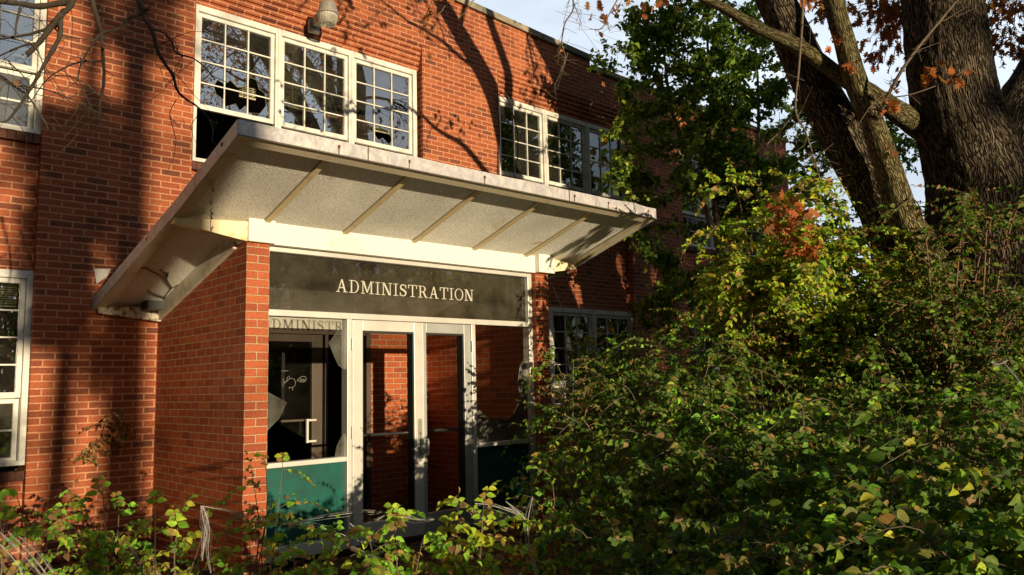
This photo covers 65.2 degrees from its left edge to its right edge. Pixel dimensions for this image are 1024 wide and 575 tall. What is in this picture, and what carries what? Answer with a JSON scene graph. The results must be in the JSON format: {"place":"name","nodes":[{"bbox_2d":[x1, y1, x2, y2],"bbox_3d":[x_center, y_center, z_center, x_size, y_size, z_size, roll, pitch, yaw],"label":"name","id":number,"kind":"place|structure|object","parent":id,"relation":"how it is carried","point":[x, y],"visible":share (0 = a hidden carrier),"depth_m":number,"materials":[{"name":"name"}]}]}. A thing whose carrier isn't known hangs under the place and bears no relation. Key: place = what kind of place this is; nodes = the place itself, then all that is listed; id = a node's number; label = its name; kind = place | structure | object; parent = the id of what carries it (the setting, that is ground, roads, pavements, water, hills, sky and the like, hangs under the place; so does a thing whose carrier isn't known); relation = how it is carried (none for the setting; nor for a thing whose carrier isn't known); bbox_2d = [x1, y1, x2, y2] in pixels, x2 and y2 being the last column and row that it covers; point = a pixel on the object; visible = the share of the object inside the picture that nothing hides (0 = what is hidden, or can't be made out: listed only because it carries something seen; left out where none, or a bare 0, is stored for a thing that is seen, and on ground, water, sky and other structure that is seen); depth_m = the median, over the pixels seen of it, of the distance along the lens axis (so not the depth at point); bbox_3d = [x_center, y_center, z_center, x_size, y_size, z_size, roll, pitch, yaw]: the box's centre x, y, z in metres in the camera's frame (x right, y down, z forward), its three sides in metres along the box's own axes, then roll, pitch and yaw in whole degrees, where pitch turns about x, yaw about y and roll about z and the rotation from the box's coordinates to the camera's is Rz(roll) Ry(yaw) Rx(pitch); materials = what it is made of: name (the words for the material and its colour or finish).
{"place":"outdoors","nodes":[
{"label":"outdoors","id":0,"kind":"place"},
{"bbox_2d":[0,0,231,167],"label":"overhanging branch","id":1,"kind":"object","parent":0,"point":[56,21],"visible":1,"depth_m":3.99,"materials":[{"name":"brown plant"}]},
{"bbox_2d":[2,402,895,574],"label":"ground","id":2,"kind":"structure","parent":0,"point":[514,569],"depth_m":7.11,"materials":[{"name":"soil"}]},
{"bbox_2d":[0,488,122,574],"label":"bush","id":3,"kind":"object","parent":2,"relation":"on","point":[33,533],"visible":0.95,"depth_m":5.15,"materials":[{"name":"green plant"}]},
{"bbox_2d":[27,475,172,574],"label":"bush","id":4,"kind":"object","parent":2,"relation":"on","point":[97,556],"visible":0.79,"depth_m":5.80,"materials":[{"name":"green plant"}]},
{"bbox_2d":[115,490,256,574],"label":"bush","id":5,"kind":"object","parent":2,"relation":"on","point":[193,567],"visible":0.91,"depth_m":4.99,"materials":[{"name":"green plant"}]},
{"bbox_2d":[0,532,142,574],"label":"dry grass","id":6,"kind":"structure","parent":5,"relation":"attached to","point":[11,535],"depth_m":4.60,"materials":[{"name":"plant"}]},
{"bbox_2d":[197,451,328,574],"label":"bush","id":7,"kind":"object","parent":2,"relation":"on","point":[271,552],"visible":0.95,"depth_m":5.09,"materials":[{"name":"green plant"}]},
{"bbox_2d":[200,506,210,573],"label":"cobweb","id":8,"kind":"object","parent":7,"relation":"hanging from","point":[204,533],"visible":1,"depth_m":4.70},
{"bbox_2d":[216,514,391,574],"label":"bush","id":9,"kind":"object","parent":2,"relation":"on","point":[327,568],"visible":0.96,"depth_m":4.48,"materials":[{"name":"green plant"}]},
{"bbox_2d":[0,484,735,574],"bbox_3d":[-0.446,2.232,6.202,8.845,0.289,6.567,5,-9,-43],"label":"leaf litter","id":10,"kind":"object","parent":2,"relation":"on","point":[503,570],"visible":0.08,"depth_m":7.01,"materials":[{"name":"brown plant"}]},
{"bbox_2d":[350,546,394,565],"bbox_3d":[-0.951,1.820,5.394,0.053,0.081,0.531,5,-9,-41],"label":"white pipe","id":11,"kind":"object","parent":2,"relation":"on","point":[353,548],"visible":0.39,"depth_m":5.52,"materials":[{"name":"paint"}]},
{"bbox_2d":[91,119,656,574],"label":"entrance porch","id":12,"kind":"object","parent":2,"relation":"on","point":[419,285],"visible":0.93,"depth_m":7.57,"materials":[{"name":"brick"}]},
{"bbox_2d":[209,152,213,236],"bbox_3d":[-2.240,-0.695,5.980,0.041,0.650,0.023,5,-9,-43],"label":"hanging string","id":13,"kind":"object","parent":12,"relation":"hanging from","point":[211,201],"visible":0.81,"depth_m":5.96,"materials":[{"name":"plant"}]},
{"bbox_2d":[267,333,322,458],"bbox_3d":[-2.552,1.529,8.866,1.016,2.035,0.105,5,-9,-43],"label":"inner door","id":14,"kind":"structure","parent":12,"relation":"in","point":[316,341],"depth_m":9.18,"materials":[{"name":"brown metal"}]},
{"bbox_2d":[351,320,424,545],"bbox_3d":[-1.176,1.328,7.515,0.812,2.023,0.200,5,-9,-43],"label":"door","id":15,"kind":"structure","parent":12,"relation":"in","point":[414,330],"depth_m":7.61,"materials":[{"name":"metal"}]},
{"bbox_2d":[423,323,475,533],"bbox_3d":[-0.657,1.377,8.022,0.634,2.023,0.180,5,-9,-43],"label":"door","id":16,"kind":"structure","parent":12,"relation":"in","point":[465,427],"depth_m":8.11,"materials":[{"name":"metal"}]},
{"bbox_2d":[0,0,797,566],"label":"school building","id":17,"kind":"structure","parent":2,"relation":"on","point":[78,222],"depth_m":9.33,"materials":[{"name":"brick"}]},
{"bbox_2d":[0,269,33,466],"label":"window","id":18,"kind":"structure","parent":17,"relation":"in","point":[25,278],"depth_m":7.31,"materials":[{"name":"paint"}]},
{"bbox_2d":[0,0,46,134],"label":"window","id":19,"kind":"structure","parent":17,"relation":"in","point":[33,127],"depth_m":7.64,"materials":[{"name":"paint"}]},
{"bbox_2d":[3,410,140,486],"bbox_3d":[-4.123,1.683,7.558,1.235,1.036,0.454,-1,-7,0],"label":"dying sapling","id":20,"kind":"object","parent":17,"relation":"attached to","point":[87,454],"visible":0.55,"depth_m":7.52,"materials":[{"name":"brown plant"}]},
{"bbox_2d":[192,4,280,162],"bbox_3d":[-3.140,-2.198,9.074,0.992,1.770,0.197,5,-9,-43],"label":"window","id":21,"kind":"structure","parent":17,"relation":"in","point":[255,45],"depth_m":9.16,"materials":[{"name":"paint"}]},
{"bbox_2d":[279,30,352,143],"bbox_3d":[-2.419,-2.134,9.739,0.997,1.770,0.197,5,-9,-43],"label":"window","id":22,"kind":"structure","parent":17,"relation":"in","point":[316,77],"depth_m":9.76,"materials":[{"name":"paint"}]},
{"bbox_2d":[308,0,338,34],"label":"wall lamp","id":23,"kind":"object","parent":17,"relation":"attached to","point":[325,12],"visible":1,"depth_m":9.47,"materials":[{"name":"paint"}]},
{"bbox_2d":[353,51,416,156],"bbox_3d":[-1.697,-2.070,10.411,1.005,1.770,0.187,5,-9,-43],"label":"window","id":24,"kind":"structure","parent":17,"relation":"in","point":[384,93],"depth_m":10.44,"materials":[{"name":"paint"}]},
{"bbox_2d":[497,93,517,178],"bbox_3d":[-0.062,-2.212,11.700,0.423,1.293,0.018,5,-9,-43],"label":"cable","id":25,"kind":"object","parent":17,"relation":"attached to","point":[499,133],"visible":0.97,"depth_m":11.70,"materials":[{"name":"black rubber"}]},
{"bbox_2d":[498,96,547,185],"bbox_3d":[0.105,-1.912,12.066,1.017,1.770,0.197,5,-9,-43],"label":"window","id":26,"kind":"structure","parent":17,"relation":"in","point":[531,165],"depth_m":12.12,"materials":[{"name":"paint"}]},
{"bbox_2d":[549,307,554,425],"bbox_3d":[0.188,1.143,11.683,1.017,1.770,0.165,5,-9,-43],"label":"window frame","id":27,"kind":"structure","parent":17,"relation":"in","point":[550,310],"depth_m":11.99,"materials":[{"name":"paint"}]},
{"bbox_2d":[551,282,585,353],"bbox_3d":[1.276,0.728,12.285,1.605,1.562,0.127,2,-8,-28],"label":"cable","id":28,"kind":"object","parent":17,"relation":"attached to","point":[563,310],"visible":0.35,"depth_m":12.06,"materials":[{"name":"black rubber"}]},
{"bbox_2d":[546,110,590,194],"bbox_3d":[0.834,-1.847,12.739,0.997,1.770,0.197,5,-9,-43],"label":"window","id":29,"kind":"structure","parent":17,"relation":"in","point":[568,167],"depth_m":12.78,"materials":[{"name":"paint"}]},
{"bbox_2d":[551,307,595,424],"bbox_3d":[0.918,1.208,12.356,0.997,1.770,0.165,5,-9,-43],"label":"window","id":30,"kind":"structure","parent":17,"relation":"in","point":[582,321],"depth_m":12.31,"materials":[{"name":"paint"}]},
{"bbox_2d":[588,123,626,200],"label":"window","id":31,"kind":"structure","parent":17,"relation":"in","point":[598,163],"depth_m":13.34,"materials":[{"name":"paint"}]},
{"bbox_2d":[595,310,634,416],"bbox_3d":[1.624,1.271,13.013,0.960,1.770,0.155,5,-9,-43],"label":"window","id":32,"kind":"structure","parent":17,"relation":"in","point":[618,321],"depth_m":13.04,"materials":[{"name":"paint"}]},
{"bbox_2d":[679,151,712,249],"bbox_3d":[3.393,-1.624,15.076,0.992,1.770,0.165,5,-9,-43],"label":"window","id":33,"kind":"structure","parent":17,"relation":"in","point":[692,220],"depth_m":15.09,"materials":[{"name":"paint"}]},
{"bbox_2d":[688,318,720,398],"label":"window","id":34,"kind":"structure","parent":17,"relation":"in","point":[690,329],"depth_m":14.71,"materials":[{"name":"paint"}]},
{"bbox_2d":[710,192,740,251],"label":"window","id":35,"kind":"structure","parent":17,"relation":"in","point":[721,205],"depth_m":15.52,"materials":[{"name":"paint"}]},
{"bbox_2d":[718,340,747,410],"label":"window","id":36,"kind":"structure","parent":17,"relation":"in","point":[722,344],"depth_m":15.20,"materials":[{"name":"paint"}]},
{"bbox_2d":[740,182,764,256],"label":"window","id":37,"kind":"structure","parent":17,"relation":"in","point":[753,237],"depth_m":16.54,"materials":[{"name":"paint"}]},
{"bbox_2d":[749,322,775,409],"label":"window","id":38,"kind":"structure","parent":17,"relation":"in","point":[766,322],"depth_m":15.92,"materials":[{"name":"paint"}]},
{"bbox_2d":[342,502,481,574],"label":"bush","id":39,"kind":"object","parent":2,"relation":"on","point":[395,514],"visible":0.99,"depth_m":4.39,"materials":[{"name":"green plant"}]},
{"bbox_2d":[203,506,432,546],"bbox_3d":[-1.152,1.415,4.738,1.388,0.274,0.051,-1,-7,-1],"label":"cobweb","id":40,"kind":"object","parent":39,"relation":"attached to","point":[324,519],"visible":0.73,"depth_m":4.75},
{"bbox_2d":[424,480,550,574],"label":"bush","id":41,"kind":"object","parent":2,"relation":"on","point":[488,567],"visible":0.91,"depth_m":4.43,"materials":[{"name":"green plant"}]},
{"bbox_2d":[475,497,538,574],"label":"cobweb","id":42,"kind":"object","parent":41,"relation":"attached to","point":[507,508],"visible":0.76,"depth_m":4.50},
{"bbox_2d":[492,445,623,574],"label":"bush","id":43,"kind":"object","parent":2,"relation":"on","point":[561,516],"visible":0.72,"depth_m":4.83,"materials":[{"name":"green plant"}]},
{"bbox_2d":[531,358,605,547],"bbox_3d":[0.630,1.471,7.102,0.823,1.705,0.468,5,-9,-43],"label":"withered shrub","id":44,"kind":"object","parent":2,"relation":"on","point":[578,398],"visible":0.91,"depth_m":7.20,"materials":[{"name":"green plant"}]},
{"bbox_2d":[563,327,643,502],"bbox_3d":[1.045,1.488,8.687,0.857,2.132,0.992,5,-9,-43],"label":"evergreen shrub","id":45,"kind":"object","parent":2,"relation":"on","point":[593,354],"visible":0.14,"depth_m":8.68,"materials":[{"name":"green plant"}]},
{"bbox_2d":[537,510,694,574],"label":"bush","id":46,"kind":"object","parent":2,"relation":"on","point":[623,539],"visible":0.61,"depth_m":3.96,"materials":[{"name":"green plant"}]},
{"bbox_2d":[417,0,1023,498],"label":"oak tree","id":47,"kind":"object","parent":2,"relation":"on","point":[959,118],"visible":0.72,"depth_m":8.10,"materials":[{"name":"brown plant"}]},
{"bbox_2d":[586,0,921,475],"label":"leafy tree","id":48,"kind":"object","parent":2,"relation":"on","point":[720,91],"visible":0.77,"depth_m":11.81,"materials":[{"name":"green plant"}]},
{"bbox_2d":[487,282,1023,574],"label":"undergrowth","id":49,"kind":"object","parent":2,"relation":"on","point":[870,524],"visible":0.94,"depth_m":4.56,"materials":[{"name":"green plant"}]},
{"bbox_2d":[992,359,1023,386],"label":"cobweb","id":50,"kind":"object","parent":49,"relation":"attached to","point":[1009,370],"visible":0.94,"depth_m":4.40},
{"bbox_2d":[649,158,947,518],"bbox_3d":[2.759,0.589,7.369,2.948,3.486,2.168,-1,-7,-3],"label":"honeysuckle shrub","id":51,"kind":"object","parent":2,"relation":"on","point":[782,287],"visible":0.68,"depth_m":7.06,"materials":[{"name":"green plant"}]},
{"bbox_2d":[804,359,895,424],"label":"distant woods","id":52,"kind":"object","parent":2,"relation":"on","point":[853,403],"depth_m":24.11,"materials":[{"name":"green plant"}]},
{"bbox_2d":[831,183,1023,522],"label":"berry shrub","id":53,"kind":"object","parent":2,"relation":"on","point":[957,278],"visible":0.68,"depth_m":6.42,"materials":[{"name":"green plant"}]},
{"bbox_2d":[470,0,1023,334],"label":"sky","id":54,"kind":"structure","parent":0,"point":[542,16],"materials":[{"name":"white"}]}
]}

